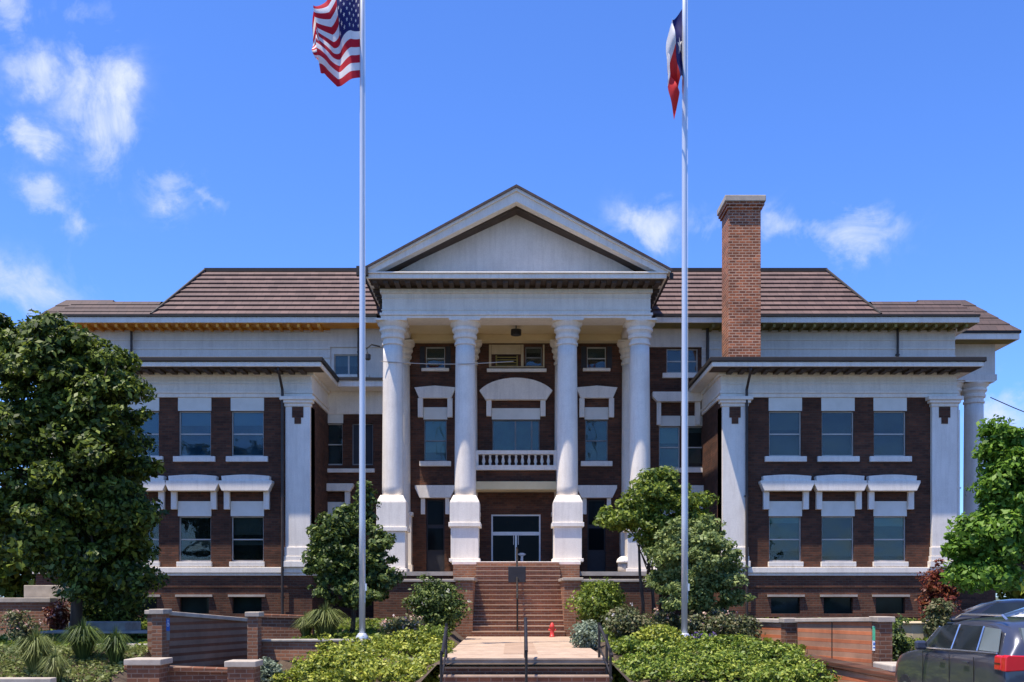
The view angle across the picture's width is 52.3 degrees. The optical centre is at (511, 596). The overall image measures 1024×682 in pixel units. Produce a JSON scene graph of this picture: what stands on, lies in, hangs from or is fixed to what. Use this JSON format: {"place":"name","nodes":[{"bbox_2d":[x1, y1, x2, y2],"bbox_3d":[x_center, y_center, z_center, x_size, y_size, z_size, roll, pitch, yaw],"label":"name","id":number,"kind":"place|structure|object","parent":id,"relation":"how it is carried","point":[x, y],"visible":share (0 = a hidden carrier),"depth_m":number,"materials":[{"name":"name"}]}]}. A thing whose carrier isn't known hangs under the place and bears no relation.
{"place":"outdoors","nodes":[
{"label":"outdoors","id":0,"kind":"place"},
{"bbox_2d":[0,617,928,681],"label":"lawn","id":1,"kind":"structure","parent":0,"point":[456,637],"depth_m":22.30,"materials":[{"name":"green plant"}]},
{"bbox_2d":[0,540,35,597],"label":"distant tree","id":2,"kind":"object","parent":1,"relation":"on","point":[13,581],"visible":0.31,"depth_m":60.79,"materials":[{"name":"green plant"}]},
{"bbox_2d":[0,609,45,642],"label":"flowering shrub","id":3,"kind":"object","parent":1,"relation":"on","point":[21,625],"visible":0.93,"depth_m":25.32,"materials":[{"name":"green plant"}]},
{"bbox_2d":[0,598,57,632],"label":"terrace wall","id":4,"kind":"structure","parent":1,"relation":"on","point":[35,606],"depth_m":30.00,"materials":[{"name":"brick"}]},
{"bbox_2d":[3,623,66,673],"bbox_3d":[-10.049,1.079,21.998,1.462,1.091,1.483,0,0,0],"label":"grass clump","id":5,"kind":"object","parent":1,"relation":"on","point":[36,646],"visible":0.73,"depth_m":21.81,"materials":[{"name":"green plant"}]},
{"bbox_2d":[24,585,70,627],"bbox_3d":[-13.600,0.406,31.750,1.386,1.488,2.500,0,0,0],"label":"terrace step","id":6,"kind":"object","parent":1,"relation":"on","point":[38,591],"visible":0.13,"depth_m":30.50,"materials":[{"name":"concrete"}]},
{"bbox_2d":[35,645,76,681],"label":"grass clump","id":7,"kind":"object","parent":1,"relation":"on","point":[54,664],"visible":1,"depth_m":21.08,"materials":[{"name":"green plant"}]},
{"bbox_2d":[42,598,70,629],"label":"flowering shrub","id":8,"kind":"object","parent":1,"relation":"on","point":[60,615],"visible":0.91,"depth_m":28.93,"materials":[{"name":"red plant"}]},
{"bbox_2d":[0,644,148,681],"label":"ground cover","id":9,"kind":"object","parent":1,"relation":"on","point":[102,674],"visible":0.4,"depth_m":22.43,"materials":[{"name":"green plant"}]},
{"bbox_2d":[57,617,105,660],"bbox_3d":[-9.461,0.888,23.011,1.422,1.029,1.393,0,0,0],"label":"grass clump","id":10,"kind":"object","parent":1,"relation":"on","point":[83,637],"visible":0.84,"depth_m":22.83,"materials":[{"name":"green plant"}]},
{"bbox_2d":[0,308,169,635],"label":"shade tree","id":11,"kind":"object","parent":1,"relation":"on","point":[80,518],"visible":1,"depth_m":25.82,"materials":[{"name":"green plant"}]},
{"bbox_2d":[40,621,146,645],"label":"ramp slab","id":12,"kind":"structure","parent":1,"relation":"on","point":[126,627],"depth_m":27.50,"materials":[{"name":"concrete"}]},
{"bbox_2d":[67,574,155,627],"bbox_3d":[-11.574,-0.095,30.080,2.553,2.387,2.493,0,0,0],"label":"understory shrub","id":13,"kind":"object","parent":1,"relation":"on","point":[91,612],"visible":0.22,"depth_m":29.55,"materials":[{"name":"green plant"}]},
{"bbox_2d":[95,623,135,665],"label":"grass clump","id":14,"kind":"object","parent":1,"relation":"on","point":[115,647],"visible":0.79,"depth_m":22.46,"materials":[{"name":"green plant"}]},
{"bbox_2d":[149,609,171,656],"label":"brick pier","id":15,"kind":"structure","parent":1,"relation":"on","point":[160,644],"depth_m":23.40,"materials":[{"name":"brick"}]},
{"bbox_2d":[166,618,169,639],"bbox_3d":[-7.851,0.740,23.744,0.032,0.507,0.151,0,0,21],"label":"wall sign","id":16,"kind":"object","parent":15,"relation":"attached to","point":[168,627],"visible":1,"depth_m":23.76,"materials":[{"name":"blue metal"}]},
{"bbox_2d":[124,665,226,681],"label":"garden wall","id":17,"kind":"structure","parent":1,"relation":"on","point":[194,674],"depth_m":21.16,"materials":[{"name":"brown brick"}]},
{"bbox_2d":[144,610,246,666],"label":"ramp wall","id":18,"kind":"structure","parent":1,"relation":"on","point":[203,640],"depth_m":25.13,"materials":[{"name":"brick"}]},
{"bbox_2d":[245,612,263,658],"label":"brick pier","id":19,"kind":"structure","parent":1,"relation":"on","point":[254,635],"depth_m":25.00,"materials":[{"name":"brick"}]},
{"bbox_2d":[259,656,286,681],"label":"round shrub","id":20,"kind":"object","parent":1,"relation":"on","point":[268,670],"visible":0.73,"depth_m":21.55,"materials":[{"name":"green plant"}]},
{"bbox_2d":[262,614,314,638],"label":"garden wall","id":21,"kind":"structure","parent":1,"relation":"on","point":[275,626],"depth_m":28.50,"materials":[{"name":"brown brick"}]},
{"bbox_2d":[290,610,314,635],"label":"ornamental grass","id":22,"kind":"object","parent":1,"relation":"on","point":[303,628],"depth_m":27.86,"materials":[{"name":"green plant"}]},
{"bbox_2d":[262,639,369,660],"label":"garden wall","id":23,"kind":"structure","parent":1,"relation":"on","point":[282,649],"depth_m":25.29,"materials":[{"name":"brick"}]},
{"bbox_2d":[297,602,352,636],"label":"ornamental grass","id":24,"kind":"object","parent":1,"relation":"on","point":[327,619],"depth_m":27.25,"materials":[{"name":"green plant"}]},
{"bbox_2d":[300,479,406,631],"bbox_3d":[-4.434,-1.175,29.366,2.920,4.362,2.298,0,0,0],"label":"magnolia tree","id":25,"kind":"object","parent":1,"relation":"on","point":[332,560],"visible":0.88,"depth_m":28.92,"materials":[{"name":"green plant"}]},
{"bbox_2d":[264,626,456,681],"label":"hedge","id":26,"kind":"object","parent":1,"relation":"on","point":[356,661],"visible":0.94,"depth_m":22.37,"materials":[{"name":"green plant"}]},
{"bbox_2d":[356,0,368,638],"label":"flagpole","id":27,"kind":"object","parent":1,"relation":"on","point":[362,590],"visible":0.85,"depth_m":25.94,"materials":[{"name":"metal"}]},
{"bbox_2d":[312,0,359,86],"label":"flag","id":28,"kind":"object","parent":27,"relation":"attached to","point":[336,38],"visible":1,"depth_m":25.86,"materials":[{"name":"fabric"}]},
{"bbox_2d":[377,613,426,638],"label":"rose bush","id":29,"kind":"object","parent":1,"relation":"on","point":[398,623],"visible":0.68,"depth_m":26.76,"materials":[{"name":"green plant"}]},
{"bbox_2d":[416,623,451,643],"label":"edging shrub","id":30,"kind":"object","parent":1,"relation":"on","point":[437,631],"visible":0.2,"depth_m":25.29,"materials":[{"name":"green plant"}]},
{"bbox_2d":[401,573,473,630],"bbox_3d":[-2.211,0.169,30.909,2.187,1.760,1.891,0,0,0],"label":"rose bush","id":31,"kind":"object","parent":1,"relation":"on","point":[435,603],"visible":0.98,"depth_m":30.54,"materials":[{"name":"green plant"}]},
{"bbox_2d":[11,184,1021,638],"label":"courthouse","id":32,"kind":"structure","parent":1,"relation":"on","point":[823,436],"depth_m":37.50,"materials":[{"name":"brown brick"}]},
{"bbox_2d":[127,398,163,461],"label":"window","id":33,"kind":"structure","parent":32,"relation":"in","point":[151,426],"depth_m":37.39,"materials":[{"name":"glass"}]},
{"bbox_2d":[140,595,160,611],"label":"basement window","id":34,"kind":"structure","parent":32,"relation":"in","point":[153,605],"depth_m":37.32,"materials":[{"name":"black glass"}]},
{"bbox_2d":[142,476,166,566],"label":"window","id":35,"kind":"structure","parent":32,"relation":"in","point":[158,484],"depth_m":37.04,"materials":[{"name":"stone"}]},
{"bbox_2d":[165,475,219,566],"bbox_3d":[-11.325,-2.700,37.133,1.910,3.259,0.585,0,0,0],"label":"window","id":36,"kind":"structure","parent":32,"relation":"in","point":[195,532],"depth_m":37.18,"materials":[{"name":"stone"}]},
{"bbox_2d":[175,595,212,613],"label":"basement window","id":37,"kind":"structure","parent":32,"relation":"in","point":[188,605],"depth_m":37.32,"materials":[{"name":"black glass"}]},
{"bbox_2d":[173,398,215,461],"bbox_3d":[-11.325,-5.959,37.252,1.490,2.297,0.345,0,0,0],"label":"window","id":38,"kind":"structure","parent":32,"relation":"in","point":[195,427],"depth_m":37.39,"materials":[{"name":"glass"}]},
{"bbox_2d":[218,475,273,566],"bbox_3d":[-9.445,-2.700,37.133,1.910,3.259,0.585,0,0,0],"label":"window","id":39,"kind":"structure","parent":32,"relation":"in","point":[247,532],"depth_m":37.18,"materials":[{"name":"stone"}]},
{"bbox_2d":[226,398,267,461],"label":"window","id":40,"kind":"structure","parent":32,"relation":"in","point":[247,427],"depth_m":37.39,"materials":[{"name":"glass"}]},
{"bbox_2d":[228,595,265,613],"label":"basement window","id":41,"kind":"structure","parent":32,"relation":"in","point":[241,605],"depth_m":37.32,"materials":[{"name":"black glass"}]},
{"bbox_2d":[328,414,342,464],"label":"window","id":42,"kind":"structure","parent":32,"relation":"in","point":[335,444],"depth_m":40.82,"materials":[{"name":"glass"}]},
{"bbox_2d":[327,483,353,543],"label":"window","id":43,"kind":"structure","parent":32,"relation":"in","point":[347,488],"depth_m":40.39,"materials":[{"name":"white paint"}]},
{"bbox_2d":[334,355,369,376],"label":"window","id":44,"kind":"structure","parent":32,"relation":"in","point":[344,365],"depth_m":41.18,"materials":[{"name":"glass"}]},
{"bbox_2d":[352,424,372,464],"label":"window","id":45,"kind":"structure","parent":32,"relation":"in","point":[355,427],"depth_m":40.74,"materials":[{"name":"grey glass"}]},
{"bbox_2d":[414,386,454,465],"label":"window","id":46,"kind":"structure","parent":32,"relation":"in","point":[435,418],"depth_m":40.97,"materials":[{"name":"blue glass"}]},
{"bbox_2d":[421,347,448,371],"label":"window","id":47,"kind":"structure","parent":32,"relation":"in","point":[435,355],"depth_m":41.18,"materials":[{"name":"glass"}]},
{"bbox_2d":[415,485,454,571],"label":"side door","id":48,"kind":"structure","parent":32,"relation":"in","point":[436,509],"depth_m":41.12,"materials":[{"name":"black glass"}]},
{"bbox_2d":[381,361,513,364],"bbox_3d":[-2.345,-8.450,37.620,4.802,0.128,0.032,0,0,0],"label":"cable","id":49,"kind":"object","parent":32,"relation":"attached to","point":[447,364],"visible":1,"depth_m":37.61,"materials":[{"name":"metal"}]},
{"bbox_2d":[480,378,551,449],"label":"window","id":50,"kind":"structure","parent":32,"relation":"in","point":[512,428],"depth_m":40.97,"materials":[{"name":"white paint"}]},
{"bbox_2d":[491,514,540,560],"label":"entrance doors","id":51,"kind":"structure","parent":32,"relation":"in","point":[509,532],"depth_m":41.08,"materials":[{"name":"glass"}]},
{"bbox_2d":[516,547,517,630],"bbox_3d":[0.170,-0.325,34.992,0.069,2.850,3.815,0,0,0],"label":"handrail","id":52,"kind":"object","parent":32,"relation":"on","point":[516,591],"visible":0.84,"depth_m":33.33,"materials":[{"name":"black metal"}]},
{"bbox_2d":[508,566,525,582],"bbox_3d":[0.165,-0.739,34.575,0.582,0.535,0.050,0,0,0],"label":"rail panel","id":53,"kind":"object","parent":52,"relation":"attached to","point":[514,572],"visible":0.95,"depth_m":34.55,"materials":[{"name":"grey metal"}]},
{"bbox_2d":[525,347,541,365],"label":"window","id":54,"kind":"structure","parent":32,"relation":"in","point":[533,355],"depth_m":41.22,"materials":[{"name":"glass"}]},
{"bbox_2d":[583,347,609,371],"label":"window","id":55,"kind":"structure","parent":32,"relation":"in","point":[596,356],"depth_m":41.18,"materials":[{"name":"glass"}]},
{"bbox_2d":[577,386,616,465],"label":"window","id":56,"kind":"structure","parent":32,"relation":"in","point":[596,418],"depth_m":40.97,"materials":[{"name":"white paint"}]},
{"bbox_2d":[578,485,616,571],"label":"side door","id":57,"kind":"structure","parent":32,"relation":"in","point":[595,535],"depth_m":41.12,"materials":[{"name":"black glass"}]},
{"bbox_2d":[616,556,627,571],"bbox_3d":[4.027,-1.185,37.700,0.500,0.570,0.500,0,0,0],"label":"trash bin","id":58,"kind":"object","parent":32,"relation":"on","point":[622,561],"visible":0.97,"depth_m":37.52,"materials":[{"name":"concrete"}]},
{"bbox_2d":[659,416,679,467],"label":"window","id":59,"kind":"structure","parent":32,"relation":"in","point":[668,436],"depth_m":41.18,"materials":[{"name":"glass"}]},
{"bbox_2d":[662,349,696,377],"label":"window","id":60,"kind":"structure","parent":32,"relation":"in","point":[674,356],"depth_m":41.22,"materials":[{"name":"metal"}]},
{"bbox_2d":[661,485,703,515],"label":"window","id":61,"kind":"structure","parent":32,"relation":"in","point":[696,488],"depth_m":40.72,"materials":[{"name":"metal"}]},
{"bbox_2d":[688,416,701,467],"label":"window","id":62,"kind":"structure","parent":32,"relation":"in","point":[694,433],"depth_m":41.18,"materials":[{"name":"glass"}]},
{"bbox_2d":[764,398,806,461],"bbox_3d":[9.755,-5.959,37.252,1.490,2.297,0.345,0,0,0],"label":"window","id":63,"kind":"structure","parent":32,"relation":"in","point":[784,427],"depth_m":37.39,"materials":[{"name":"metal"}]},
{"bbox_2d":[767,595,804,613],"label":"basement window","id":64,"kind":"structure","parent":32,"relation":"in","point":[778,605],"depth_m":37.32,"materials":[{"name":"black glass"}]},
{"bbox_2d":[758,475,814,566],"bbox_3d":[9.755,-2.700,37.133,1.910,3.259,0.585,0,0,0],"label":"window","id":65,"kind":"structure","parent":32,"relation":"in","point":[784,532],"depth_m":37.18,"materials":[{"name":"glass"}]},
{"bbox_2d":[817,398,859,461],"bbox_3d":[11.635,-5.959,37.252,1.490,2.297,0.345,0,0,0],"label":"window","id":66,"kind":"structure","parent":32,"relation":"in","point":[837,427],"depth_m":37.41,"materials":[{"name":"glass"}]},
{"bbox_2d":[820,595,857,613],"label":"basement window","id":67,"kind":"structure","parent":32,"relation":"in","point":[831,605],"depth_m":37.32,"materials":[{"name":"black glass"}]},
{"bbox_2d":[813,475,867,566],"bbox_3d":[11.635,-2.700,37.133,1.910,3.259,0.585,0,0,0],"label":"window","id":68,"kind":"structure","parent":32,"relation":"in","point":[837,532],"depth_m":37.18,"materials":[{"name":"stone"}]},
{"bbox_2d":[869,398,911,461],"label":"window","id":69,"kind":"structure","parent":32,"relation":"in","point":[889,427],"depth_m":37.41,"materials":[{"name":"glass"}]},
{"bbox_2d":[872,595,909,613],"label":"basement window","id":70,"kind":"structure","parent":32,"relation":"in","point":[883,605],"depth_m":37.32,"materials":[{"name":"black glass"}]},
{"bbox_2d":[865,475,920,566],"bbox_3d":[13.495,-2.700,37.133,1.910,3.259,0.585,0,0,0],"label":"window","id":71,"kind":"structure","parent":32,"relation":"in","point":[889,532],"depth_m":37.18,"materials":[{"name":"glass"}]},
{"bbox_2d":[443,637,604,665],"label":"walkway","id":72,"kind":"structure","parent":1,"relation":"on","point":[494,647],"depth_m":23.99,"materials":[{"name":"concrete"}]},
{"bbox_2d":[503,643,537,653],"bbox_3d":[0.189,1.262,25.750,0.757,0.017,5.500,0,0,0],"label":"paving inset","id":73,"kind":"object","parent":72,"relation":"on","point":[513,648],"visible":0.86,"depth_m":25.24,"materials":[{"name":"concrete"}]},
{"bbox_2d":[568,619,604,649],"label":"edging shrub","id":74,"kind":"object","parent":1,"relation":"on","point":[586,634],"visible":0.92,"depth_m":25.78,"materials":[{"name":"green plant"}]},
{"bbox_2d":[563,577,638,627],"bbox_3d":[2.681,0.204,31.598,2.130,1.662,2.044,0,0,-31],"label":"shrub","id":75,"kind":"object","parent":1,"relation":"on","point":[594,601],"visible":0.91,"depth_m":31.10,"materials":[{"name":"green plant"}]},
{"bbox_2d":[600,604,652,637],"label":"rose bush","id":76,"kind":"object","parent":1,"relation":"on","point":[624,621],"visible":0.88,"depth_m":27.21,"materials":[{"name":"green plant"}]},
{"bbox_2d":[592,465,719,616],"bbox_3d":[4.294,-1.489,31.058,3.831,4.890,2.194,0,0,0],"label":"young tree","id":77,"kind":"object","parent":1,"relation":"on","point":[656,491],"visible":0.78,"depth_m":30.62,"materials":[{"name":"green plant"}]},
{"bbox_2d":[632,623,691,644],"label":"spring shrub","id":78,"kind":"object","parent":1,"relation":"on","point":[661,632],"visible":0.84,"depth_m":24.41,"materials":[{"name":"green plant"}]},
{"bbox_2d":[647,607,680,632],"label":"rose bush","id":79,"kind":"object","parent":1,"relation":"on","point":[673,619],"visible":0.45,"depth_m":28.21,"materials":[{"name":"green plant"}]},
{"bbox_2d":[681,0,689,638],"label":"flagpole","id":80,"kind":"object","parent":1,"relation":"on","point":[685,587],"visible":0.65,"depth_m":25.95,"materials":[{"name":"metal"}]},
{"bbox_2d":[666,10,682,117],"bbox_3d":[4.081,-13.343,25.815,0.512,2.954,0.911,0,0,0],"label":"flag","id":81,"kind":"object","parent":80,"relation":"attached to","point":[674,53],"visible":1,"depth_m":25.82,"materials":[{"name":"fabric"}]},
{"bbox_2d":[641,513,756,632],"bbox_3d":[5.051,-0.635,28.211,3.045,3.301,2.425,0,0,0],"label":"crepe myrtle","id":82,"kind":"object","parent":1,"relation":"on","point":[708,576],"visible":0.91,"depth_m":28.01,"materials":[{"name":"green plant"}]},
{"bbox_2d":[679,606,737,636],"bbox_3d":[5.254,0.701,27.597,1.556,0.941,1.386,0,0,33],"label":"rose bush","id":83,"kind":"object","parent":1,"relation":"on","point":[709,622],"visible":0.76,"depth_m":27.29,"materials":[{"name":"green plant"}]},
{"bbox_2d":[608,630,841,681],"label":"hedge","id":84,"kind":"object","parent":1,"relation":"on","point":[715,660],"visible":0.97,"depth_m":22.11,"materials":[{"name":"green plant"}]},
{"bbox_2d":[719,613,765,639],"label":"shrub","id":85,"kind":"object","parent":1,"relation":"on","point":[745,625],"visible":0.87,"depth_m":26.39,"materials":[{"name":"green plant"}]},
{"bbox_2d":[729,618,797,641],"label":"ramp wall","id":86,"kind":"structure","parent":1,"relation":"on","point":[771,627],"depth_m":26.55,"materials":[{"name":"orange brick"}]},
{"bbox_2d":[779,618,797,644],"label":"brick pier","id":87,"kind":"structure","parent":1,"relation":"on","point":[789,630],"depth_m":25.20,"materials":[{"name":"brick"}]},
{"bbox_2d":[795,617,871,665],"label":"ramp wall","id":88,"kind":"structure","parent":1,"relation":"on","point":[849,639],"depth_m":23.59,"materials":[{"name":"orange brick"}]},
{"bbox_2d":[869,616,894,666],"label":"brick pier","id":89,"kind":"structure","parent":1,"relation":"on","point":[882,652],"depth_m":22.15,"materials":[{"name":"brick"}]},
{"bbox_2d":[892,613,915,661],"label":"dark shrub","id":90,"kind":"object","parent":1,"relation":"on","point":[900,644],"visible":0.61,"depth_m":24.09,"materials":[{"name":"green plant"}]},
{"bbox_2d":[896,621,929,640],"bbox_3d":[10.825,0.956,27.600,1.056,0.587,1.300,0,0,0],"label":"planter box","id":91,"kind":"object","parent":1,"relation":"on","point":[914,629],"visible":0.23,"depth_m":27.00,"materials":[{"name":"beige paint"}]},
{"bbox_2d":[914,558,961,620],"bbox_3d":[12.715,-0.051,31.071,1.380,2.182,1.676,0,0,0],"label":"red shrub","id":92,"kind":"object","parent":1,"relation":"on","point":[945,592],"visible":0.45,"depth_m":30.91,"materials":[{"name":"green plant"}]},
{"bbox_2d":[920,598,956,636],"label":"leafy shrub","id":93,"kind":"object","parent":1,"relation":"on","point":[936,617],"visible":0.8,"depth_m":26.85,"materials":[{"name":"green plant"}]},
{"bbox_2d":[926,599,1023,621],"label":"parked car","id":94,"kind":"object","parent":1,"relation":"on","point":[1004,606],"visible":0.2,"depth_m":27.21,"materials":[{"name":"black paint"}]},
{"bbox_2d":[996,564,1023,599],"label":"distant tree","id":95,"kind":"object","parent":1,"relation":"on","point":[1014,593],"visible":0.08,"depth_m":59.62,"materials":[{"name":"green plant"}]},
{"bbox_2d":[0,0,1023,596],"label":"sky","id":96,"kind":"structure","parent":0,"point":[146,146],"materials":[{"name":"blue"}]},
{"bbox_2d":[895,613,1023,681],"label":"parked car","id":97,"kind":"object","parent":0,"point":[988,649],"visible":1,"depth_m":16.09,"materials":[{"name":"grey paint"}]},
{"bbox_3d":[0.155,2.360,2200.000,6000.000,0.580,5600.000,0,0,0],"label":"ground","id":98,"kind":"structure","parent":0,"visible":0},
{"bbox_2d":[0,677,55,681],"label":"bed kerb","id":99,"kind":"structure","parent":98,"relation":"on","point":[27,679],"depth_m":19.75,"materials":[{"name":"concrete"}]},
{"bbox_2d":[124,657,172,681],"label":"brick pier","id":100,"kind":"structure","parent":98,"relation":"on","point":[147,669],"depth_m":20.50,"materials":[{"name":"brick"}]},
{"bbox_2d":[224,659,262,681],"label":"brick pier","id":101,"kind":"structure","parent":98,"relation":"on","point":[243,670],"depth_m":20.50,"materials":[{"name":"brick"}]},
{"bbox_2d":[443,669,608,681],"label":"steps","id":102,"kind":"structure","parent":98,"relation":"on","point":[522,679],"depth_m":20.70,"materials":[{"name":"brown brick"}]},
{"bbox_2d":[439,657,608,676],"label":"step treads","id":103,"kind":"object","parent":102,"relation":"on","point":[523,667],"visible":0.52,"depth_m":20.98,"materials":[{"name":"concrete"}]},
{"bbox_2d":[440,624,447,681],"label":"handrail","id":104,"kind":"object","parent":103,"relation":"on","point":[444,647],"visible":1,"depth_m":20.68,"materials":[{"name":"black metal"}]},
{"bbox_2d":[524,617,527,681],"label":"handrail","id":105,"kind":"object","parent":103,"relation":"on","point":[526,648],"visible":1,"depth_m":20.29,"materials":[{"name":"black metal"}]},
{"bbox_2d":[597,622,612,681],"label":"handrail","id":106,"kind":"object","parent":103,"relation":"on","point":[607,649],"visible":1,"depth_m":20.88,"materials":[{"name":"black metal"}]},
{"bbox_2d":[801,654,894,681],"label":"sloping wall","id":107,"kind":"structure","parent":98,"relation":"on","point":[850,671],"depth_m":21.50,"materials":[{"name":"orange brick"}]},
{"bbox_2d":[873,662,896,672],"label":"concrete slab","id":108,"kind":"structure","parent":107,"relation":"on","point":[889,666],"depth_m":21.05,"materials":[{"name":"white concrete"}]},
{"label":"side drive","id":109,"kind":"structure","parent":0,"visible":0},
{"bbox_2d":[939,414,1023,594],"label":"bright tree","id":110,"kind":"object","parent":109,"relation":"on","point":[983,548],"visible":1,"depth_m":23.16,"materials":[{"name":"green plant"}]},
{"bbox_2d":[995,607,1023,616],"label":"parked car","id":111,"kind":"object","parent":109,"relation":"on","point":[1019,612],"visible":0.03,"depth_m":23.18,"materials":[{"name":"white paint"}]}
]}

